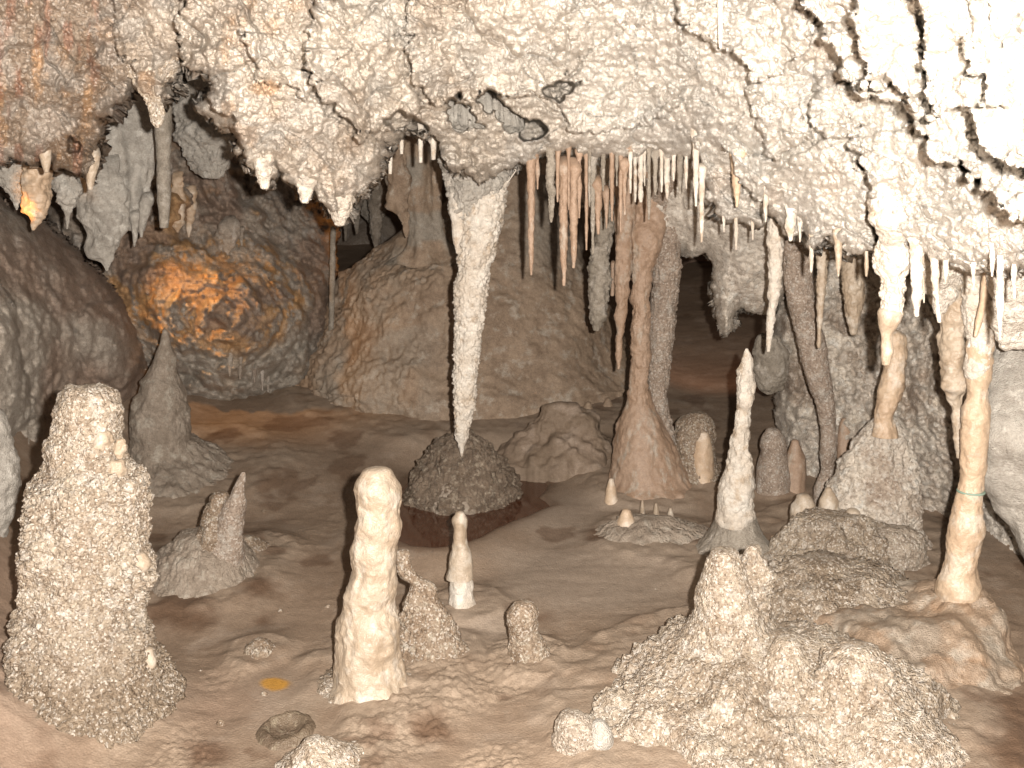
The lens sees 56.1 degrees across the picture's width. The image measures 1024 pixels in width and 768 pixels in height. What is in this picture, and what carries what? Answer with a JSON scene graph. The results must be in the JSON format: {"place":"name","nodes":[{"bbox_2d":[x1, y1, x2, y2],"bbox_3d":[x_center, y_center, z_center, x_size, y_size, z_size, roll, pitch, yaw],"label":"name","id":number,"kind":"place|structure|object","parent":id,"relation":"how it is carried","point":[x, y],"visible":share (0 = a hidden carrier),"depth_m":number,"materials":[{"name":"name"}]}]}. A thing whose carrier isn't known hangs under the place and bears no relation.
{"place":"outdoors","nodes":[
{"label":"outdoors","id":0,"kind":"place"},
{"bbox_2d":[0,187,148,443],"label":"cave wall","id":1,"kind":"structure","parent":0,"point":[65,318],"depth_m":4.58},
{"bbox_2d":[46,113,340,400],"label":"cave wall","id":2,"kind":"structure","parent":0,"point":[259,298],"depth_m":5.47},
{"bbox_2d":[171,171,186,232],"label":"stalactite","id":3,"kind":"object","parent":2,"relation":"hanging from","point":[177,182],"visible":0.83,"depth_m":5.41},
{"bbox_2d":[185,185,197,236],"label":"stalactite","id":4,"kind":"object","parent":2,"relation":"hanging from","point":[191,212],"visible":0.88,"depth_m":5.52},
{"bbox_2d":[172,78,235,178],"bbox_3d":[-1.606,-1.449,5.049,0.350,0.730,0.408,-9,14,-39],"label":"rock curtain","id":5,"kind":"object","parent":2,"relation":"hanging from","point":[202,143],"visible":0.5,"depth_m":4.99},
{"bbox_2d":[215,215,240,254],"bbox_3d":[-1.640,-0.861,5.545,0.135,0.227,0.120,-9,14,-38],"label":"lump of rock","id":6,"kind":"object","parent":2,"relation":"hanging from","point":[228,231],"visible":0.99,"depth_m":5.51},
{"bbox_2d":[399,481,549,546],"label":"water","id":7,"kind":"structure","parent":0,"point":[424,528],"depth_m":4.29,"materials":[{"name":"brown liquid"}]},
{"bbox_2d":[0,0,1023,279],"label":"ceiling","id":8,"kind":"structure","parent":0,"point":[812,104],"depth_m":2.72,"materials":[{"name":"stone"}]},
{"bbox_2d":[0,163,22,209],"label":"stalactite","id":9,"kind":"object","parent":8,"relation":"hanging from","point":[10,179],"visible":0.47,"depth_m":3.88},
{"bbox_2d":[20,164,53,229],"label":"stalactite","id":10,"kind":"object","parent":8,"relation":"hanging from","point":[37,194],"visible":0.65,"depth_m":3.79},
{"bbox_2d":[39,150,51,172],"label":"stalactite","id":11,"kind":"object","parent":8,"relation":"hanging from","point":[45,158],"visible":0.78,"depth_m":3.11},
{"bbox_2d":[51,172,83,228],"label":"stalactite","id":12,"kind":"object","parent":8,"relation":"hanging from","point":[66,187],"visible":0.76,"depth_m":3.99},
{"bbox_2d":[86,148,100,189],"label":"stalactite","id":13,"kind":"object","parent":8,"relation":"hanging from","point":[92,173],"visible":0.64,"depth_m":3.35},
{"bbox_2d":[76,96,155,270],"bbox_3d":[-1.777,-1.060,4.401,0.445,1.069,0.320,-9,14,-40],"label":"drapery","id":14,"kind":"object","parent":8,"relation":"hanging from","point":[114,205],"visible":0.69,"depth_m":4.35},
{"bbox_2d":[123,56,180,127],"bbox_3d":[-1.086,-0.970,2.950,0.170,0.355,0.184,9,14,38],"label":"stalactite","id":15,"kind":"object","parent":8,"relation":"hanging from","point":[155,107],"visible":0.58,"depth_m":2.96},
{"bbox_2d":[154,104,172,227],"bbox_3d":[-1.457,-0.929,4.050,0.092,0.539,0.082,-11,15,-44],"label":"stalactite","id":16,"kind":"object","parent":8,"relation":"hanging from","point":[163,136],"visible":0.83,"depth_m":4.03},
{"bbox_2d":[253,153,274,189],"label":"stalactite","id":17,"kind":"object","parent":8,"relation":"hanging from","point":[263,169],"visible":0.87,"depth_m":2.92},
{"bbox_2d":[295,178,316,203],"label":"stalactite","id":18,"kind":"object","parent":8,"relation":"hanging from","point":[305,191],"visible":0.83,"depth_m":3.00},
{"bbox_2d":[328,193,355,225],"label":"stalactite","id":19,"kind":"object","parent":8,"relation":"hanging from","point":[345,210],"visible":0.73,"depth_m":3.20},
{"bbox_2d":[417,123,423,162],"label":"straw stalactite","id":20,"kind":"object","parent":8,"relation":"hanging from","point":[420,143],"visible":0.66,"depth_m":3.73},
{"bbox_2d":[437,90,524,456],"bbox_3d":[-0.128,-0.437,3.998,0.362,1.632,0.593,0,11,0],"label":"stalactite","id":21,"kind":"object","parent":8,"relation":"hanging from","point":[476,214],"visible":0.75,"depth_m":4.11},
{"bbox_2d":[526,140,538,274],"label":"stalactite","id":22,"kind":"object","parent":8,"relation":"hanging from","point":[530,171],"visible":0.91,"depth_m":3.72},
{"bbox_2d":[541,143,555,222],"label":"stalactite","id":23,"kind":"object","parent":8,"relation":"hanging from","point":[550,172],"visible":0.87,"depth_m":3.64},
{"bbox_2d":[555,150,560,201],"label":"straw stalactite","id":24,"kind":"object","parent":8,"relation":"hanging from","point":[557,155],"visible":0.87,"depth_m":3.62},
{"bbox_2d":[559,156,568,285],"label":"stalactite","id":25,"kind":"object","parent":8,"relation":"hanging from","point":[563,208],"visible":0.95,"depth_m":3.67},
{"bbox_2d":[566,146,571,209],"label":"straw stalactite","id":26,"kind":"object","parent":8,"relation":"hanging from","point":[568,150],"visible":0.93,"depth_m":3.61},
{"bbox_2d":[569,157,581,267],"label":"stalactite","id":27,"kind":"object","parent":8,"relation":"hanging from","point":[575,170],"visible":1,"depth_m":3.65},
{"bbox_2d":[574,149,582,217],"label":"straw stalactite","id":28,"kind":"object","parent":8,"relation":"hanging from","point":[579,156],"visible":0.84,"depth_m":3.65},
{"bbox_2d":[583,153,587,249],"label":"straw stalactite","id":29,"kind":"object","parent":8,"relation":"hanging from","point":[585,156],"visible":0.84,"depth_m":3.68},
{"bbox_2d":[588,150,591,206],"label":"straw stalactite","id":30,"kind":"object","parent":8,"relation":"hanging from","point":[589,175],"visible":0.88,"depth_m":3.63},
{"bbox_2d":[590,155,597,254],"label":"straw stalactite","id":31,"kind":"object","parent":8,"relation":"hanging from","point":[593,177],"visible":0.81,"depth_m":3.72},
{"bbox_2d":[592,174,602,234],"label":"straw stalactite","id":32,"kind":"object","parent":8,"relation":"hanging from","point":[597,185],"visible":0.95,"depth_m":3.71},
{"bbox_2d":[600,154,605,190],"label":"straw stalactite","id":33,"kind":"object","parent":8,"relation":"hanging from","point":[603,159],"visible":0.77,"depth_m":3.65},
{"bbox_2d":[602,185,609,228],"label":"straw stalactite","id":34,"kind":"object","parent":8,"relation":"hanging from","point":[606,195],"visible":0.92,"depth_m":3.83},
{"bbox_2d":[609,152,614,220],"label":"straw stalactite","id":35,"kind":"object","parent":8,"relation":"hanging from","point":[611,166],"visible":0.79,"depth_m":3.66},
{"bbox_2d":[618,155,622,232],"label":"straw stalactite","id":36,"kind":"object","parent":8,"relation":"hanging from","point":[620,181],"visible":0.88,"depth_m":3.66},
{"bbox_2d":[619,157,629,214],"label":"straw stalactite","id":37,"kind":"object","parent":8,"relation":"hanging from","point":[624,164],"visible":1,"depth_m":3.65},
{"bbox_2d":[613,146,638,369],"bbox_3d":[0.486,-0.502,4.113,0.123,1.022,0.859,1,11,6],"label":"stalactite","id":38,"kind":"object","parent":8,"relation":"hanging from","point":[623,267],"visible":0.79,"depth_m":4.44},
{"bbox_2d":[628,152,632,192],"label":"straw stalactite","id":39,"kind":"object","parent":8,"relation":"hanging from","point":[630,156],"visible":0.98,"depth_m":3.64},
{"bbox_2d":[633,157,636,201],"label":"straw stalactite","id":40,"kind":"object","parent":8,"relation":"hanging from","point":[635,175],"visible":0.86,"depth_m":3.71},
{"bbox_2d":[637,154,643,202],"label":"straw stalactite","id":41,"kind":"object","parent":8,"relation":"hanging from","point":[640,160],"visible":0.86,"depth_m":3.68},
{"bbox_2d":[646,148,650,219],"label":"straw stalactite","id":42,"kind":"object","parent":8,"relation":"hanging from","point":[648,151],"visible":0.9,"depth_m":3.62},
{"bbox_2d":[651,149,658,194],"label":"straw stalactite","id":43,"kind":"object","parent":8,"relation":"hanging from","point":[655,156],"visible":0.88,"depth_m":3.62},
{"bbox_2d":[659,149,663,192],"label":"straw stalactite","id":44,"kind":"object","parent":8,"relation":"hanging from","point":[661,154],"visible":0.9,"depth_m":3.60},
{"bbox_2d":[539,155,785,337],"bbox_3d":[0.689,-0.713,4.690,1.463,1.051,1.275,3,11,17],"label":"rock curtain","id":45,"kind":"object","parent":8,"relation":"hanging from","point":[738,283],"visible":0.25,"depth_m":4.42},
{"bbox_2d":[587,199,614,330],"bbox_3d":[0.424,-0.557,4.524,0.124,0.619,0.134,-9,14,-38],"label":"stalactite","id":46,"kind":"object","parent":45,"relation":"hanging from","point":[599,280],"visible":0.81,"depth_m":4.50},
{"bbox_2d":[663,156,670,198],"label":"straw stalactite","id":47,"kind":"object","parent":8,"relation":"hanging from","point":[667,167],"visible":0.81,"depth_m":3.63},
{"bbox_2d":[677,154,683,194],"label":"straw stalactite","id":48,"kind":"object","parent":8,"relation":"hanging from","point":[680,157],"visible":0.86,"depth_m":3.56},
{"bbox_2d":[690,129,699,205],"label":"straw stalactite","id":49,"kind":"object","parent":8,"relation":"hanging from","point":[695,152],"visible":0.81,"depth_m":3.23},
{"bbox_2d":[698,163,706,241],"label":"straw stalactite","id":50,"kind":"object","parent":8,"relation":"hanging from","point":[702,172],"visible":0.96,"depth_m":3.34},
{"bbox_2d":[717,0,723,48],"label":"straw stalactite","id":51,"kind":"object","parent":8,"relation":"hanging from","point":[720,6],"visible":1,"depth_m":2.37},
{"bbox_2d":[729,145,746,206],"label":"straw stalactite","id":52,"kind":"object","parent":8,"relation":"hanging from","point":[736,185],"visible":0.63,"depth_m":3.15},
{"bbox_2d":[760,175,770,221],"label":"straw stalactite","id":53,"kind":"object","parent":8,"relation":"hanging from","point":[765,196],"visible":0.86,"depth_m":3.08},
{"bbox_2d":[766,217,784,351],"bbox_3d":[1.010,-0.459,3.735,0.093,0.674,0.092,9,14,38],"label":"stalactite","id":54,"kind":"object","parent":8,"relation":"hanging from","point":[775,237],"visible":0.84,"depth_m":3.71},
{"bbox_2d":[780,182,796,240],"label":"stalactite","id":55,"kind":"object","parent":8,"relation":"hanging from","point":[790,222],"visible":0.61,"depth_m":3.04},
{"bbox_2d":[806,216,813,272],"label":"straw stalactite","id":56,"kind":"object","parent":8,"relation":"hanging from","point":[811,255],"visible":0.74,"depth_m":3.00},
{"bbox_2d":[816,247,829,347],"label":"stalactite","id":57,"kind":"object","parent":8,"relation":"hanging from","point":[822,261],"visible":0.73,"depth_m":3.78},
{"bbox_2d":[832,228,841,276],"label":"straw stalactite","id":58,"kind":"object","parent":8,"relation":"hanging from","point":[838,252],"visible":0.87,"depth_m":2.88},
{"bbox_2d":[840,256,866,334],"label":"stalactite","id":59,"kind":"object","parent":8,"relation":"hanging from","point":[853,277],"visible":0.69,"depth_m":4.01},
{"bbox_2d":[866,148,909,365],"bbox_3d":[1.002,-0.328,2.553,0.131,0.594,0.255,4,12,21],"label":"stalactite","id":60,"kind":"object","parent":8,"relation":"hanging from","point":[890,261],"visible":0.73,"depth_m":2.58},
{"bbox_2d":[906,237,924,316],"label":"stalactite","id":61,"kind":"object","parent":8,"relation":"hanging from","point":[917,266],"visible":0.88,"depth_m":2.53},
{"bbox_2d":[928,252,940,322],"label":"straw stalactite","id":62,"kind":"object","parent":8,"relation":"hanging from","point":[935,272],"visible":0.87,"depth_m":2.49},
{"bbox_2d":[924,258,964,313],"bbox_3d":[1.302,-0.348,2.927,0.198,0.288,0.186,0,11,0],"label":"rock curtain","id":63,"kind":"object","parent":8,"relation":"hanging from","point":[949,292],"visible":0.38,"depth_m":2.96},
{"bbox_2d":[935,277,966,458],"bbox_3d":[1.395,-0.127,3.068,0.128,0.800,0.308,6,13,30],"label":"stalactite","id":64,"kind":"object","parent":8,"relation":"hanging from","point":[950,337],"visible":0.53,"depth_m":3.13},
{"bbox_2d":[974,272,987,336],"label":"straw stalactite","id":65,"kind":"object","parent":8,"relation":"hanging from","point":[981,307],"visible":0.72,"depth_m":2.88},
{"bbox_2d":[988,215,994,276],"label":"straw stalactite","id":66,"kind":"object","parent":8,"relation":"hanging from","point":[992,254],"visible":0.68,"depth_m":2.17},
{"bbox_2d":[995,255,1004,339],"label":"straw stalactite","id":67,"kind":"object","parent":8,"relation":"hanging from","point":[999,296],"visible":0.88,"depth_m":2.21},
{"bbox_2d":[986,274,1023,350],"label":"rock curtain","id":68,"kind":"object","parent":8,"relation":"hanging from","point":[1012,336],"visible":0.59,"depth_m":2.83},
{"bbox_2d":[1011,264,1016,298],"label":"straw stalactite","id":69,"kind":"object","parent":8,"relation":"hanging from","point":[1013,273],"visible":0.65,"depth_m":2.21},
{"bbox_2d":[0,188,1023,767],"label":"ground","id":70,"kind":"structure","parent":0,"point":[304,458],"depth_m":3.57,"materials":[{"name":"stone"}]},
{"bbox_2d":[0,409,21,537],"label":"flowstone column","id":71,"kind":"structure","parent":70,"relation":"on","point":[10,480],"depth_m":3.40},
{"bbox_2d":[1,382,186,749],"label":"stalagmite","id":72,"kind":"object","parent":70,"relation":"on","point":[86,652],"visible":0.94,"depth_m":2.64,"materials":[{"name":"stone"}]},
{"bbox_2d":[127,329,234,498],"bbox_3d":[-1.650,0.207,4.844,1.013,0.993,1.007,0,11,0],"label":"stalagmite","id":73,"kind":"object","parent":70,"relation":"on","point":[172,453],"visible":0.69,"depth_m":4.67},
{"bbox_2d":[149,472,259,598],"bbox_3d":[-1.243,0.660,3.773,0.628,0.679,0.655,0,11,0],"label":"claw stalagmite","id":74,"kind":"object","parent":70,"relation":"on","point":[213,553],"visible":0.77,"depth_m":3.66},
{"bbox_2d":[244,534,270,552],"bbox_3d":[-1.082,0.739,4.021,0.402,0.226,0.343,0,11,0],"label":"rock","id":75,"kind":"object","parent":70,"relation":"on","point":[256,544],"visible":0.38,"depth_m":3.97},
{"bbox_2d":[242,637,275,659],"bbox_3d":[-0.856,0.917,3.229,0.211,0.138,0.205,0,11,0],"label":"popcorn mound","id":76,"kind":"object","parent":70,"relation":"on","point":[257,648],"visible":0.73,"depth_m":3.19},
{"bbox_2d":[255,710,315,750],"bbox_3d":[-0.651,0.995,2.759,0.178,0.041,0.218,0,11,0],"label":"drip basin","id":77,"kind":"object","parent":70,"relation":"on","point":[286,730],"visible":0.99,"depth_m":2.76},
{"bbox_2d":[274,734,363,767],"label":"popcorn mound","id":78,"kind":"object","parent":70,"relation":"on","point":[315,751],"visible":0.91,"depth_m":2.52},
{"bbox_2d":[328,226,335,330],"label":"thin column","id":79,"kind":"structure","parent":70,"relation":"on","point":[332,264],"depth_m":5.87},
{"bbox_2d":[316,466,410,704],"bbox_3d":[-0.444,0.676,2.958,0.573,0.883,0.574,0,11,0],"label":"stalagmite","id":80,"kind":"object","parent":70,"relation":"on","point":[369,664],"visible":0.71,"depth_m":2.87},
{"bbox_2d":[396,549,470,662],"bbox_3d":[-0.274,0.804,3.162,0.435,0.544,0.295,0,11,0],"label":"stalagmite","id":81,"kind":"object","parent":70,"relation":"on","point":[429,629],"visible":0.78,"depth_m":3.11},
{"bbox_2d":[445,511,475,608],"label":"stalagmite","id":82,"kind":"object","parent":70,"relation":"on","point":[459,576],"visible":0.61,"depth_m":3.44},
{"bbox_2d":[295,163,630,420],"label":"flowstone dome","id":83,"kind":"structure","parent":70,"relation":"on","point":[385,345],"depth_m":5.64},
{"bbox_2d":[384,136,457,267],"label":"drapery column","id":84,"kind":"structure","parent":83,"relation":"on","point":[414,196],"depth_m":5.57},
{"bbox_2d":[402,429,523,515],"bbox_3d":[-0.261,0.450,4.625,0.616,0.480,0.632,-10,15,-43],"label":"drip mound","id":85,"kind":"object","parent":70,"relation":"on","point":[478,476],"visible":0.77,"depth_m":4.44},
{"bbox_2d":[506,599,550,663],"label":"stalagmite","id":86,"kind":"object","parent":70,"relation":"on","point":[527,642],"visible":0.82,"depth_m":3.08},
{"bbox_2d":[497,401,612,482],"bbox_3d":[0.276,0.441,5.043,0.721,0.711,0.493,4,12,21],"label":"boulder","id":87,"kind":"object","parent":70,"relation":"on","point":[558,441],"visible":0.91,"depth_m":4.91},
{"bbox_2d":[551,708,613,755],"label":"popcorn stalagmite","id":88,"kind":"object","parent":70,"relation":"on","point":[576,731],"visible":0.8,"depth_m":2.60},
{"bbox_2d":[604,478,617,504],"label":"stalagmite","id":89,"kind":"object","parent":70,"relation":"on","point":[611,497],"visible":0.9,"depth_m":4.48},
{"bbox_2d":[608,172,691,499],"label":"column","id":90,"kind":"structure","parent":70,"relation":"on","point":[646,464],"depth_m":4.54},
{"bbox_2d":[593,513,708,545],"bbox_3d":[0.601,0.658,4.147,0.685,0.189,0.351,0,11,0],"label":"flowstone ledge","id":91,"kind":"object","parent":70,"relation":"on","point":[644,529],"visible":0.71,"depth_m":4.07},
{"bbox_2d":[617,508,633,526],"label":"stalagmite","id":92,"kind":"object","parent":91,"relation":"on","point":[626,518],"visible":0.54,"depth_m":4.10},
{"bbox_2d":[643,176,682,444],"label":"column","id":93,"kind":"structure","parent":70,"relation":"on","point":[666,277],"depth_m":4.58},
{"bbox_2d":[675,411,722,485],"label":"stalagmite","id":94,"kind":"object","parent":70,"relation":"on","point":[696,436],"visible":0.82,"depth_m":4.66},
{"bbox_2d":[695,348,769,556],"bbox_3d":[0.935,0.460,3.916,0.633,1.227,0.622,0,11,0],"label":"stalagmite","id":95,"kind":"object","parent":70,"relation":"on","point":[735,525],"visible":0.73,"depth_m":3.85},
{"bbox_2d":[740,544,777,629],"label":"popcorn stalagmite","id":96,"kind":"object","parent":70,"relation":"on","point":[762,575],"visible":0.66,"depth_m":2.80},
{"bbox_2d":[755,427,790,495],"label":"stalagmite","id":97,"kind":"object","parent":70,"relation":"on","point":[772,478],"visible":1,"depth_m":4.52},
{"bbox_2d":[588,614,970,767],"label":"popcorn apron","id":98,"kind":"object","parent":70,"relation":"on","point":[697,712],"visible":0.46,"depth_m":2.60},
{"bbox_2d":[625,546,777,680],"bbox_3d":[0.663,1.018,2.896,1.127,1.092,1.149,0,11,0],"label":"popcorn stalagmite","id":99,"kind":"object","parent":98,"relation":"on","point":[725,622],"visible":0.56,"depth_m":2.75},
{"bbox_2d":[761,634,814,714],"bbox_3d":[0.772,1.005,2.726,0.455,0.604,0.475,0,11,0],"label":"popcorn stalagmite","id":100,"kind":"object","parent":98,"relation":"on","point":[788,679],"visible":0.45,"depth_m":2.64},
{"bbox_2d":[814,640,903,729],"bbox_3d":[0.975,1.047,2.708,0.581,0.677,0.556,0,11,0],"label":"popcorn stalagmite","id":101,"kind":"object","parent":98,"relation":"on","point":[850,676],"visible":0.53,"depth_m":2.59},
{"bbox_2d":[787,439,806,493],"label":"stalagmite","id":102,"kind":"object","parent":70,"relation":"on","point":[797,466],"visible":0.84,"depth_m":4.54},
{"bbox_2d":[782,238,836,506],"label":"column","id":103,"kind":"structure","parent":70,"relation":"on","point":[799,290],"depth_m":4.21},
{"bbox_2d":[763,507,890,563],"bbox_3d":[1.332,0.747,3.835,0.927,0.491,0.585,0,11,0],"label":"popcorn mound","id":104,"kind":"object","parent":70,"relation":"on","point":[845,533],"visible":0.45,"depth_m":3.73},
{"bbox_2d":[790,493,815,516],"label":"stalagmite","id":105,"kind":"object","parent":104,"relation":"on","point":[801,502],"visible":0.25,"depth_m":3.89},
{"bbox_2d":[818,487,839,509],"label":"stalagmite","id":106,"kind":"object","parent":104,"relation":"on","point":[828,499],"visible":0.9,"depth_m":3.87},
{"bbox_2d":[768,549,909,622],"bbox_3d":[1.191,0.890,3.514,1.014,0.552,0.825,0,11,0],"label":"rock","id":107,"kind":"object","parent":70,"relation":"on","point":[811,586],"visible":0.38,"depth_m":3.31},
{"bbox_2d":[825,330,933,549],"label":"column","id":108,"kind":"structure","parent":70,"relation":"on","point":[876,475],"depth_m":3.86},
{"bbox_2d":[878,523,929,570],"bbox_3d":[1.515,0.689,3.798,0.260,0.284,0.248,9,14,39],"label":"rock","id":109,"kind":"object","parent":70,"relation":"on","point":[907,549],"visible":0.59,"depth_m":3.70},
{"bbox_2d":[814,272,1023,694],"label":"column","id":110,"kind":"structure","parent":70,"relation":"on","point":[948,627],"depth_m":3.06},
{"bbox_2d":[984,340,1023,557],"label":"cave wall","id":111,"kind":"structure","parent":70,"relation":"on","point":[1004,483],"depth_m":3.12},
{"bbox_2d":[337,179,710,280],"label":"cave wall","id":112,"kind":"structure","parent":0,"point":[392,225],"depth_m":9.86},
{"bbox_2d":[354,200,363,233],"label":"stalactite","id":113,"kind":"object","parent":112,"relation":"hanging from","point":[357,219],"visible":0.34,"depth_m":7.77},
{"bbox_2d":[361,183,387,223],"bbox_3d":[-1.264,-1.983,8.230,0.507,1.254,0.566,-8,13,-34],"label":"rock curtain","id":114,"kind":"object","parent":112,"relation":"hanging from","point":[365,211],"visible":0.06,"depth_m":8.22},
{"bbox_2d":[367,178,385,247],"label":"stalactite","id":115,"kind":"object","parent":112,"relation":"hanging from","point":[376,201],"visible":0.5,"depth_m":7.65},
{"bbox_2d":[771,250,1021,555],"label":"cave wall","id":116,"kind":"structure","parent":0,"point":[923,412],"depth_m":4.43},
{"bbox_2d":[752,333,789,394],"bbox_3d":[1.298,-0.101,4.823,0.186,0.307,0.180,4,12,20],"label":"rock lump","id":117,"kind":"object","parent":116,"relation":"attached to","point":[771,369],"visible":0.89,"depth_m":4.76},
{"bbox_2d":[834,418,849,473],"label":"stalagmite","id":118,"kind":"object","parent":116,"relation":"attached to","point":[843,444],"visible":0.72,"depth_m":4.53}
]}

